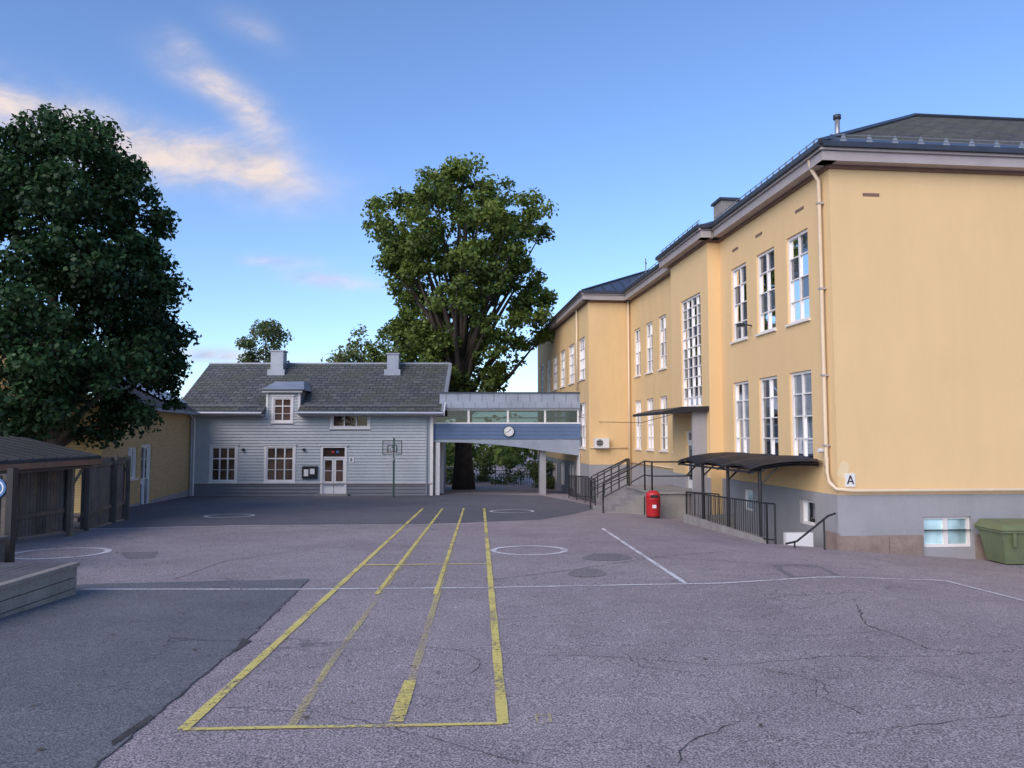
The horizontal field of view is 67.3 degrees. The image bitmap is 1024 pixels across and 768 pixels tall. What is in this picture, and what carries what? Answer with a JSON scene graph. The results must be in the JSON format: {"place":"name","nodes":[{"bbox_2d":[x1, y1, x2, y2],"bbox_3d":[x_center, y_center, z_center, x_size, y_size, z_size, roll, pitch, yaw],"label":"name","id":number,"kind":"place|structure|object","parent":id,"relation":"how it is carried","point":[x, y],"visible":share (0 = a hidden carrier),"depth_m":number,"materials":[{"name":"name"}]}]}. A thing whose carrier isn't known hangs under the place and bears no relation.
{"place":"outdoors","nodes":[
{"label":"outdoors","id":0,"kind":"place"},
{"bbox_2d":[260,389,305,389],"bbox_3d":[-11.000,0.249,36.905,2.140,0.037,0.320,0,-4,0],"label":"dormer eave","id":1,"kind":"object","parent":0,"point":[282,389],"visible":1,"depth_m":36.84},
{"bbox_2d":[73,494,592,528],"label":"asphalt pavement","id":2,"kind":"structure","parent":0,"point":[269,510],"depth_m":26.76,"materials":[{"name":"asphalt"}]},
{"bbox_2d":[314,494,349,495],"bbox_3d":[-8.525,5.398,36.472,1.550,0.370,0.500,0,-4,0],"label":"doorstep","id":3,"kind":"object","parent":2,"relation":"on","point":[331,494],"visible":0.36,"depth_m":36.23,"materials":[{"name":"concrete"}]},
{"bbox_2d":[382,438,401,497],"bbox_3d":[-5.366,3.761,34.319,0.738,2.689,0.868,3,-5,-38],"label":"basketball hoop","id":4,"kind":"object","parent":2,"relation":"on","point":[393,446],"visible":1,"depth_m":34.39,"materials":[{"name":"metal"}]},
{"bbox_2d":[0,0,1023,421],"label":"sky","id":5,"kind":"structure","parent":0,"point":[268,127],"materials":[{"name":"blue"}]},
{"bbox_2d":[14,442,1023,767],"bbox_3d":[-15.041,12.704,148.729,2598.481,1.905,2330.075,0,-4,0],"label":"ground","id":6,"kind":"structure","parent":0,"point":[576,684],"depth_m":7.35,"materials":[{"name":"asphalt"}]},
{"bbox_2d":[0,468,17,562],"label":"play panel","id":7,"kind":"object","parent":6,"relation":"on","point":[8,493],"visible":0.92,"depth_m":12.43,"materials":[{"name":"brown wood"}]},
{"bbox_2d":[0,536,79,617],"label":"wooden deck","id":8,"kind":"structure","parent":6,"relation":"on","point":[24,586],"depth_m":9.74,"materials":[{"name":"grey wood"}]},
{"bbox_2d":[0,436,102,535],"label":"open shelter","id":9,"kind":"object","parent":6,"relation":"on","point":[24,453],"visible":0.95,"depth_m":17.92,"materials":[{"name":"wood"}]},
{"bbox_2d":[0,456,130,540],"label":"wooden fence","id":10,"kind":"object","parent":6,"relation":"on","point":[42,502],"visible":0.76,"depth_m":19.21,"materials":[{"name":"brown wood"}]},
{"bbox_2d":[0,356,198,512],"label":"yellow brick annex","id":11,"kind":"object","parent":6,"relation":"on","point":[161,465],"visible":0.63,"depth_m":31.92,"materials":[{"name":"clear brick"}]},
{"bbox_2d":[128,449,133,476],"bbox_3d":[-14.418,2.984,29.031,0.005,1.200,1.000,1,-4,-8],"label":"windows glass","id":12,"kind":"structure","parent":11,"relation":"in","point":[132,458],"depth_m":29.31,"materials":[{"name":"black"}]},
{"bbox_2d":[128,444,150,503],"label":"windows frames","id":13,"kind":"structure","parent":11,"relation":"in","point":[143,445],"depth_m":30.56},
{"bbox_2d":[140,447,147,503],"bbox_3d":[-14.638,3.636,30.551,0.005,2.500,1.250,1,-4,-8],"label":"windows glass","id":14,"kind":"structure","parent":11,"relation":"in","point":[142,450],"depth_m":30.72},
{"bbox_2d":[191,415,195,494],"bbox_3d":[-15.200,3.353,36.541,0.080,3.862,0.515,0,-4,0],"label":"downpipe","id":15,"kind":"object","parent":11,"relation":"attached to","point":[193,457],"visible":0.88,"depth_m":36.70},
{"bbox_2d":[0,103,201,449],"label":"maple tree","id":16,"kind":"object","parent":6,"relation":"on","point":[45,349],"visible":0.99,"depth_m":22.39,"materials":[{"name":"green plant"}]},
{"bbox_2d":[121,552,156,557],"bbox_3d":[-7.113,3.243,14.595,0.678,0.027,1.116,1,-4,-21],"label":"asphalt patch","id":17,"kind":"object","parent":6,"relation":"on","point":[139,554],"visible":1,"depth_m":14.67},
{"bbox_2d":[0,579,308,767],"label":"asphalt pavement newer","id":18,"kind":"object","parent":6,"relation":"on","point":[125,676],"visible":0.92,"depth_m":7.21,"materials":[{"name":"asphalt"}]},
{"bbox_2d":[112,714,154,744],"bbox_3d":[-2.583,2.350,5.239,0.060,0.017,0.604,0,-4,1],"label":"asphalt patch","id":19,"kind":"object","parent":18,"relation":"on","point":[131,730],"visible":1,"depth_m":5.23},
{"bbox_2d":[234,638,250,651],"bbox_3d":[-2.644,2.571,7.586,0.107,0.017,0.618,1,-4,-12],"label":"asphalt patch","id":20,"kind":"object","parent":6,"relation":"on","point":[243,642],"visible":1,"depth_m":7.64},
{"bbox_2d":[234,318,294,362],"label":"birch tree","id":21,"kind":"object","parent":6,"relation":"on","point":[268,331],"visible":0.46,"depth_m":60.05,"materials":[{"name":"green plant"}]},
{"bbox_2d":[210,411,369,443],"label":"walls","id":22,"kind":"structure","parent":6,"relation":"on","point":[295,443],"depth_m":36.95,"materials":[{"name":"grey"}]},
{"bbox_2d":[208,395,370,482],"bbox_3d":[-10.640,2.639,36.871,7.780,4.210,0.110,0,-4,0],"label":"window trim","id":23,"kind":"structure","parent":22,"relation":"attached to","point":[265,445],"depth_m":36.83,"materials":[{"name":"wood"}]},
{"bbox_2d":[211,398,367,480],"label":"windows frames","id":24,"kind":"structure","parent":22,"relation":"attached to","point":[267,458],"depth_m":36.85,"materials":[{"name":"wood"}]},
{"bbox_2d":[212,413,291,469],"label":"glazing bars","id":25,"kind":"object","parent":24,"relation":"attached to","point":[267,469],"visible":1,"depth_m":36.80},
{"bbox_2d":[213,400,366,479],"bbox_3d":[-10.640,2.663,36.934,7.480,3.950,0.007,0,-4,0],"label":"windows glass","id":26,"kind":"object","parent":24,"relation":"in","point":[350,420],"visible":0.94,"depth_m":36.88,"materials":[{"name":"glass"}]},
{"bbox_2d":[182,365,455,416],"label":"roof","id":27,"kind":"structure","parent":22,"relation":"on","point":[329,385],"depth_m":38.62,"materials":[{"name":"tile"}]},
{"bbox_2d":[301,391,305,402],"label":"dormer cheeks","id":28,"kind":"object","parent":27,"relation":"on","point":[303,393],"visible":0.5,"depth_m":37.47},
{"bbox_2d":[263,382,311,391],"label":"dormer roof","id":29,"kind":"structure","parent":28,"relation":"on","point":[290,385],"depth_m":37.47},
{"bbox_2d":[262,390,302,391],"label":"dormer fascia","id":30,"kind":"structure","parent":29,"relation":"attached to","point":[282,390],"depth_m":36.84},
{"bbox_2d":[186,405,437,405],"bbox_3d":[-9.675,1.011,36.732,12.250,0.034,0.033,0,-4,0],"label":"snow rail","id":31,"kind":"object","parent":27,"relation":"on","point":[318,405],"visible":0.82,"depth_m":36.73,"materials":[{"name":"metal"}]},
{"bbox_2d":[188,411,442,414],"bbox_3d":[-9.675,1.380,36.409,12.851,0.170,0.150,0,-4,0],"label":"gutter","id":32,"kind":"object","parent":27,"relation":"attached to","point":[326,413],"visible":0.83,"depth_m":36.35,"materials":[{"name":"metal"}]},
{"bbox_2d":[188,414,442,415],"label":"soffit","id":33,"kind":"structure","parent":27,"relation":"attached to","point":[320,415],"depth_m":36.50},
{"bbox_2d":[209,363,450,364],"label":"ridge cap","id":34,"kind":"object","parent":27,"relation":"on","point":[329,363],"visible":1,"depth_m":40.90,"materials":[{"name":"metal"}]},
{"bbox_2d":[267,369,401,374],"bbox_3d":[-9.225,-0.353,40.262,6.890,0.750,0.900,0,-4,0],"label":"chimney skirt","id":35,"kind":"object","parent":27,"relation":"attached to","point":[284,371],"visible":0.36,"depth_m":39.83,"materials":[{"name":"metal"}]},
{"bbox_2d":[271,351,399,368],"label":"chimneys","id":36,"kind":"object","parent":27,"relation":"on","point":[278,359],"visible":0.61,"depth_m":40.02,"materials":[{"name":"paint"}]},
{"bbox_2d":[270,350,401,355],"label":"chimney caps","id":37,"kind":"object","parent":36,"relation":"on","point":[287,352],"visible":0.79,"depth_m":40.00,"materials":[{"name":"metal"}]},
{"bbox_2d":[441,363,451,410],"bbox_3d":[-3.280,0.090,38.729,0.180,2.678,4.300,0,-4,0],"label":"verge flashing","id":38,"kind":"object","parent":27,"relation":"attached to","point":[447,380],"visible":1,"depth_m":39.16,"materials":[{"name":"metal"}]},
{"bbox_2d":[443,368,451,415],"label":"verge boards","id":39,"kind":"object","parent":27,"relation":"attached to","point":[445,403],"visible":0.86,"depth_m":36.99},
{"bbox_2d":[319,444,347,493],"bbox_3d":[-8.525,4.105,36.769,1.370,2.430,0.120,0,-4,0],"label":"door trim","id":40,"kind":"structure","parent":22,"relation":"attached to","point":[332,446],"depth_m":36.78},
{"bbox_2d":[323,458,344,493],"bbox_3d":[-8.525,4.435,36.833,1.050,1.780,0.048,0,-4,0],"label":"door","id":41,"kind":"structure","parent":40,"relation":"in","point":[333,488],"depth_m":36.82,"materials":[{"name":"wood"}]},
{"bbox_2d":[323,448,344,456],"bbox_3d":[-8.525,3.273,36.914,1.050,0.430,0.020,0,-4,0],"label":"door transom","id":42,"kind":"object","parent":22,"relation":"attached to","point":[327,452],"depth_m":36.90,"materials":[{"name":"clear glass"}]},
{"bbox_2d":[193,484,429,495],"bbox_3d":[-9.560,5.065,36.730,11.480,0.570,0.050,0,-4,0],"label":"foundation","id":43,"kind":"object","parent":6,"relation":"on","point":[291,489],"visible":0.85,"depth_m":36.73,"materials":[{"name":"concrete"}]},
{"bbox_2d":[191,483,431,483],"bbox_3d":[-9.560,4.749,36.731,11.520,0.060,0.070,0,-4,0],"label":"water table","id":44,"kind":"object","parent":43,"relation":"on","point":[311,483],"visible":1,"depth_m":36.70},
{"bbox_2d":[190,392,433,495],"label":"corner boards","id":45,"kind":"object","parent":6,"relation":"on","point":[431,443],"visible":0.64,"depth_m":36.85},
{"bbox_2d":[194,392,429,482],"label":"siding boards","id":46,"kind":"object","parent":45,"relation":"attached to","point":[252,435],"visible":0.98,"depth_m":36.87,"materials":[{"name":"wood"}]},
{"bbox_2d":[302,466,317,478],"bbox_3d":[-9.650,4.208,36.732,0.740,0.620,0.080,0,-4,0],"label":"notice board","id":47,"kind":"object","parent":46,"relation":"attached to","point":[309,472],"visible":1,"depth_m":36.70,"materials":[{"name":"black metal"}]},
{"bbox_2d":[426,415,427,494],"bbox_3d":[-4.070,3.354,36.541,0.070,3.859,0.504,0,-4,0],"label":"downpipe","id":48,"kind":"object","parent":46,"relation":"attached to","point":[426,449],"visible":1,"depth_m":36.76,"materials":[{"name":"metal"}]},
{"bbox_2d":[321,324,389,362],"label":"birch tree","id":49,"kind":"object","parent":6,"relation":"on","point":[341,356],"visible":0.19,"depth_m":56.08,"materials":[{"name":"green plant"}]},
{"bbox_2d":[178,508,551,729],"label":"yellow court lines","id":50,"kind":"object","parent":6,"relation":"on","point":[501,710],"visible":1,"depth_m":6.86,"materials":[{"name":"yellow paint"}]},
{"bbox_2d":[357,317,449,419],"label":"maple tree","id":51,"kind":"object","parent":6,"relation":"on","point":[376,355],"visible":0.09,"depth_m":50.76,"materials":[{"name":"green plant"}]},
{"bbox_2d":[433,412,445,494],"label":"gable walls","id":52,"kind":"structure","parent":6,"relation":"on","point":[434,455],"depth_m":38.42,"materials":[{"name":"grey"}]},
{"bbox_2d":[360,152,558,489],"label":"linden tree","id":53,"kind":"object","parent":6,"relation":"on","point":[462,343],"visible":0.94,"depth_m":42.62,"materials":[{"name":"green plant"}]},
{"bbox_2d":[31,503,948,766],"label":"fallen leaves","id":54,"kind":"object","parent":6,"relation":"on","point":[347,659],"visible":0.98,"depth_m":11.18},
{"bbox_2d":[446,470,533,485],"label":"garden fence","id":55,"kind":"object","parent":6,"relation":"on","point":[501,477],"visible":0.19,"depth_m":49.70,"materials":[{"name":"black metal"}]},
{"bbox_2d":[446,412,537,465],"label":"background trees","id":56,"kind":"object","parent":6,"relation":"on","point":[498,452],"visible":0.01,"depth_m":86.32,"materials":[{"name":"green plant"}]},
{"bbox_2d":[446,447,572,483],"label":"hedge","id":57,"kind":"object","parent":6,"relation":"on","point":[486,462],"visible":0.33,"depth_m":52.56,"materials":[{"name":"green plant"}]},
{"bbox_2d":[15,510,1023,600],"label":"white court lines","id":58,"kind":"object","parent":6,"relation":"on","point":[493,550],"visible":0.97,"depth_m":12.98,"materials":[{"name":"white paint"}]},
{"bbox_2d":[525,458,555,488],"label":"shrub","id":59,"kind":"object","parent":6,"relation":"on","point":[533,473],"visible":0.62,"depth_m":45.26,"materials":[{"name":"green plant"}]},
{"bbox_2d":[433,392,672,494],"bbox_3d":[0.826,2.911,33.437,7.478,5.530,13.939,1,-4,-12],"label":"covered footbridge","id":60,"kind":"object","parent":6,"relation":"on","point":[543,436],"visible":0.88,"depth_m":37.15,"materials":[{"name":"metal"}]},
{"bbox_2d":[503,426,513,436],"bbox_3d":[-0.150,2.288,37.092,0.540,0.540,0.086,0,-4,0],"label":"wall clock","id":61,"kind":"object","parent":60,"relation":"attached to","point":[508,431],"depth_m":37.05,"materials":[{"name":"white metal"}]},
{"bbox_2d":[577,453,579,486],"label":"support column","id":62,"kind":"structure","parent":60,"relation":"attached to","point":[578,465],"depth_m":37.12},
{"bbox_2d":[94,543,1021,767],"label":"asphalt cracks","id":63,"kind":"object","parent":6,"relation":"on","point":[131,736],"visible":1,"depth_m":6.44,"materials":[{"name":"asphalt"}]},
{"bbox_2d":[568,475,595,504],"bbox_3d":[2.988,4.385,31.617,0.934,1.326,5.806,0,-4,0],"label":"ramp railing","id":64,"kind":"object","parent":6,"relation":"on","point":[576,490],"visible":0.91,"depth_m":31.87,"materials":[{"name":"black metal"}]},
{"bbox_2d":[568,568,606,576],"bbox_3d":[1.184,2.999,12.242,0.620,0.026,0.949,0,-4,0],"label":"asphalt patch","id":65,"kind":"object","parent":6,"relation":"on","point":[587,572],"visible":1,"depth_m":12.24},
{"bbox_2d":[538,276,672,470],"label":"walls","id":66,"kind":"structure","parent":6,"relation":"on","point":[603,385],"depth_m":35.13,"materials":[{"name":"paint"}]},
{"bbox_2d":[594,438,608,448],"bbox_3d":[4.045,2.687,34.809,0.650,0.480,0.342,0,-4,-6],"label":"heat pump unit","id":67,"kind":"object","parent":66,"relation":"attached to","point":[601,443],"visible":1,"depth_m":34.65,"materials":[{"name":"white metal"}]},
{"bbox_2d":[582,553,631,560],"bbox_3d":[1.725,3.177,14.147,0.916,0.028,1.056,0,-4,0],"label":"asphalt patch","id":68,"kind":"object","parent":6,"relation":"on","point":[606,556],"visible":1,"depth_m":14.06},
{"bbox_2d":[590,458,629,508],"bbox_3d":[3.469,3.888,30.656,1.448,2.033,7.018,0,-4,0],"label":"stair railing","id":69,"kind":"object","parent":6,"relation":"on","point":[627,460],"visible":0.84,"depth_m":27.64,"materials":[{"name":"black metal"}]},
{"bbox_2d":[592,485,692,518],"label":"entrance stairs","id":70,"kind":"structure","parent":6,"relation":"on","point":[627,499],"depth_m":25.18,"materials":[{"name":"concrete"}]},
{"bbox_2d":[602,460,691,512],"bbox_3d":[4.471,3.376,24.849,3.052,1.782,0.798,-2,-4,23],"label":"stair railing","id":71,"kind":"object","parent":70,"relation":"on","point":[644,475],"visible":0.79,"depth_m":25.11,"materials":[{"name":"black metal"}]},
{"bbox_2d":[645,490,660,518],"bbox_3d":[4.364,3.724,23.814,0.480,0.855,0.480,0,-4,0],"label":"litter bin","id":72,"kind":"object","parent":6,"relation":"on","point":[652,498],"visible":0.98,"depth_m":23.63,"materials":[{"name":"red metal"}]},
{"bbox_2d":[677,452,821,536],"bbox_3d":[6.030,2.893,20.260,1.709,2.117,5.400,0,-4,-6],"label":"stairwell canopy","id":73,"kind":"object","parent":6,"relation":"on","point":[751,462],"visible":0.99,"depth_m":19.05,"materials":[{"name":"metal"}]},
{"bbox_2d":[683,514,818,546],"bbox_3d":[6.136,4.515,20.037,1.580,1.950,5.550,0,-4,-6],"label":"basement stairwell","id":74,"kind":"object","parent":6,"relation":"on","point":[807,540],"visible":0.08,"depth_m":19.08,"materials":[{"name":"concrete"}]},
{"bbox_2d":[686,491,776,543],"bbox_3d":[5.678,3.471,20.139,1.084,1.240,5.872,0,-4,0],"label":"stairwell railing","id":75,"kind":"object","parent":74,"relation":"on","point":[718,504],"visible":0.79,"depth_m":19.08,"materials":[{"name":"metal"}]},
{"bbox_2d":[537,455,1023,558],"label":"plinth","id":76,"kind":"structure","parent":6,"relation":"on","point":[870,515],"depth_m":17.46,"materials":[{"name":"concrete"}]},
{"bbox_2d":[772,564,837,576],"bbox_3d":[4.772,3.047,12.573,0.874,0.097,1.843,0,-4,7],"label":"asphalt patch","id":77,"kind":"object","parent":6,"relation":"on","point":[780,568],"visible":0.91,"depth_m":12.76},
{"bbox_2d":[785,513,835,549],"bbox_3d":[6.564,3.249,16.812,1.281,0.839,0.155,1,-4,-15],"label":"handrail","id":78,"kind":"object","parent":6,"relation":"on","point":[812,528],"visible":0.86,"depth_m":16.80,"materials":[{"name":"black metal"}]},
{"bbox_2d":[670,169,1023,513],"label":"walls","id":79,"kind":"structure","parent":6,"relation":"on","point":[923,277],"depth_m":17.72,"materials":[{"name":"yellow paint"}]},
{"bbox_2d":[633,406,708,514],"bbox_3d":[5.244,2.531,25.695,1.510,3.460,3.600,0,-4,-6],"label":"entrance canopy","id":80,"kind":"object","parent":79,"relation":"attached to","point":[699,428],"visible":0.82,"depth_m":24.23,"materials":[{"name":"black metal"}]},
{"bbox_2d":[552,318,814,463],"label":"windows sills","id":81,"kind":"structure","parent":79,"relation":"attached to","point":[788,325],"depth_m":22.39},
{"bbox_2d":[687,431,691,441],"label":"door transom frames","id":82,"kind":"structure","parent":79,"relation":"attached to","point":[688,432],"depth_m":26.35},
{"bbox_2d":[688,442,691,487],"bbox_3d":[6.129,2.724,25.721,0.060,1.560,1.300,0,-4,-6],"label":"door","id":83,"kind":"structure","parent":79,"relation":"attached to","point":[689,480],"depth_m":26.24,"materials":[{"name":"white wood"}]},
{"bbox_2d":[689,445,691,479],"bbox_3d":[6.094,2.639,25.723,0.010,1.150,1.040,0,-4,-6],"label":"door glazing","id":84,"kind":"structure","parent":83,"relation":"in","point":[690,454],"depth_m":26.09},
{"bbox_2d":[737,323,751,326],"bbox_3d":[6.617,-1.673,21.832,0.403,0.097,0.200,0,-4,-6],"label":"wall lamp","id":85,"kind":"object","parent":79,"relation":"attached to","point":[741,324],"visible":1,"depth_m":21.78,"materials":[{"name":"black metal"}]},
{"bbox_2d":[541,229,969,546],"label":"windows frames","id":86,"kind":"structure","parent":79,"relation":"in","point":[944,519],"depth_m":23.01,"materials":[{"name":"wood"}]},
{"bbox_2d":[543,317,812,483],"bbox_3d":[4.675,1.292,34.706,1.780,7.430,33.086,1,-4,-12],"label":"windows glass","id":87,"kind":"object","parent":86,"relation":"in","point":[798,412],"visible":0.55,"depth_m":22.29,"materials":[{"name":"glass"}]},
{"bbox_2d":[548,233,809,454],"bbox_3d":[4.676,0.115,34.784,1.780,5.650,33.086,1,-4,-12],"label":"windows glass","id":88,"kind":"object","parent":86,"relation":"in","point":[795,275],"visible":0.58,"depth_m":21.19,"materials":[{"name":"glass"}]},
{"bbox_2d":[748,491,965,543],"bbox_3d":[7.721,3.316,19.266,2.160,0.960,5.991,3,-5,-36],"label":"windows glass","id":89,"kind":"object","parent":86,"relation":"in","point":[932,531],"visible":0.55,"depth_m":17.44,"materials":[{"name":"glass"}]},
{"bbox_2d":[531,147,1023,341],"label":"eaves","id":90,"kind":"object","parent":79,"relation":"on","point":[800,172],"visible":0.91,"depth_m":17.98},
{"bbox_2d":[532,140,1023,339],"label":"gutters","id":91,"kind":"object","parent":90,"relation":"on","point":[853,144],"visible":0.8,"depth_m":17.67,"materials":[{"name":"metal"}]},
{"bbox_2d":[581,113,1023,289],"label":"roof ridge caps","id":92,"kind":"object","parent":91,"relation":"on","point":[849,132],"visible":0.77,"depth_m":24.30,"materials":[{"name":"metal"}]},
{"bbox_2d":[714,200,737,238],"bbox_3d":[7.298,-5.595,26.241,0.667,1.150,0.757,0,-4,0],"label":"chimney","id":93,"kind":"object","parent":92,"relation":"on","point":[720,206],"visible":0.36,"depth_m":25.94,"materials":[{"name":"paint"}]},
{"bbox_2d":[711,197,739,206],"bbox_3d":[7.298,-6.209,26.282,0.820,0.080,0.910,0,-4,0],"label":"chimney cap","id":94,"kind":"object","parent":93,"relation":"on","point":[722,198],"visible":0.43,"depth_m":25.88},
{"bbox_2d":[628,135,1023,285],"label":"snow guard brackets","id":95,"kind":"object","parent":92,"relation":"on","point":[842,136],"visible":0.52,"depth_m":17.73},
{"bbox_2d":[624,134,1023,287],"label":"snow guard rails","id":96,"kind":"object","parent":95,"relation":"attached to","point":[867,139],"visible":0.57,"depth_m":17.71,"materials":[{"name":"metal"}]},
{"bbox_2d":[833,114,840,119],"bbox_3d":[7.787,-6.390,18.436,0.171,0.100,0.180,0,-4,0],"label":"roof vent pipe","id":97,"kind":"object","parent":92,"relation":"on","point":[835,116],"visible":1,"depth_m":18.36,"materials":[{"name":"metal"}]},
{"bbox_2d":[540,164,1023,343],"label":"cornice","id":98,"kind":"structure","parent":79,"relation":"on","point":[859,167],"depth_m":18.09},
{"bbox_2d":[732,193,878,251],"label":"vents","id":99,"kind":"object","parent":79,"relation":"attached to","point":[802,207],"visible":1,"depth_m":18.89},
{"bbox_2d":[589,447,1023,492],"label":"wall pipe","id":100,"kind":"object","parent":79,"relation":"attached to","point":[832,485],"depth_m":17.26,"materials":[{"name":"metal"}]},
{"bbox_2d":[817,448,823,452],"bbox_3d":[7.106,1.524,17.640,0.180,0.100,0.100,0,-4,-6],"label":"wall lamp","id":101,"kind":"object","parent":79,"relation":"attached to","point":[820,450],"visible":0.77,"depth_m":17.62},
{"bbox_2d":[815,202,830,445],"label":"downpipe clamps","id":102,"kind":"object","parent":79,"relation":"attached to","point":[822,203],"visible":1,"depth_m":17.68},
{"bbox_2d":[838,461,849,478],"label":"walls repair","id":103,"kind":"structure","parent":79,"relation":"on","point":[844,466],"depth_m":17.19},
{"bbox_2d":[845,473,854,486],"bbox_3d":[7.550,2.145,17.176,0.230,0.300,0.024,0,-4,-6],"label":"building letter sign","id":104,"kind":"object","parent":79,"relation":"attached to","point":[849,479],"visible":1,"depth_m":17.17,"materials":[{"name":"white metal"}]},
{"bbox_2d":[840,117,1023,144],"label":"roof","id":105,"kind":"structure","parent":79,"relation":"on","point":[959,128],"depth_m":20.84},
{"bbox_2d":[831,137,1018,147],"bbox_3d":[17.533,-5.544,18.685,21.445,0.420,0.750,0,-4,-6],"label":"roof eave flashing","id":106,"kind":"object","parent":105,"relation":"attached to","point":[930,142],"visible":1,"depth_m":17.95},
{"bbox_2d":[825,531,986,558],"bbox_3d":[17.288,3.975,18.165,20.354,1.180,0.538,0,-4,-5],"label":"granite base","id":107,"kind":"object","parent":6,"relation":"on","point":[902,544],"visible":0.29,"depth_m":17.09,"materials":[{"name":"stone"}]},
{"bbox_2d":[974,518,1023,563],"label":"grit bin","id":108,"kind":"object","parent":6,"relation":"on","point":[1002,539],"visible":1,"depth_m":16.41,"materials":[{"name":"green plastic"}]},
{"bbox_2d":[587,273,644,300],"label":"roof","id":109,"kind":"structure","parent":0,"point":[619,286],"depth_m":36.39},
{"bbox_2d":[592,272,643,290],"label":"roof seams","id":110,"kind":"object","parent":109,"relation":"on","point":[619,281],"visible":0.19,"depth_m":36.28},
{"bbox_2d":[834,118,839,133],"bbox_3d":[7.787,-5.991,18.410,0.114,0.700,0.120,0,-4,0],"label":"roof vent pipe","id":111,"kind":"object","parent":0,"point":[837,124],"visible":0.5,"depth_m":18.37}
]}

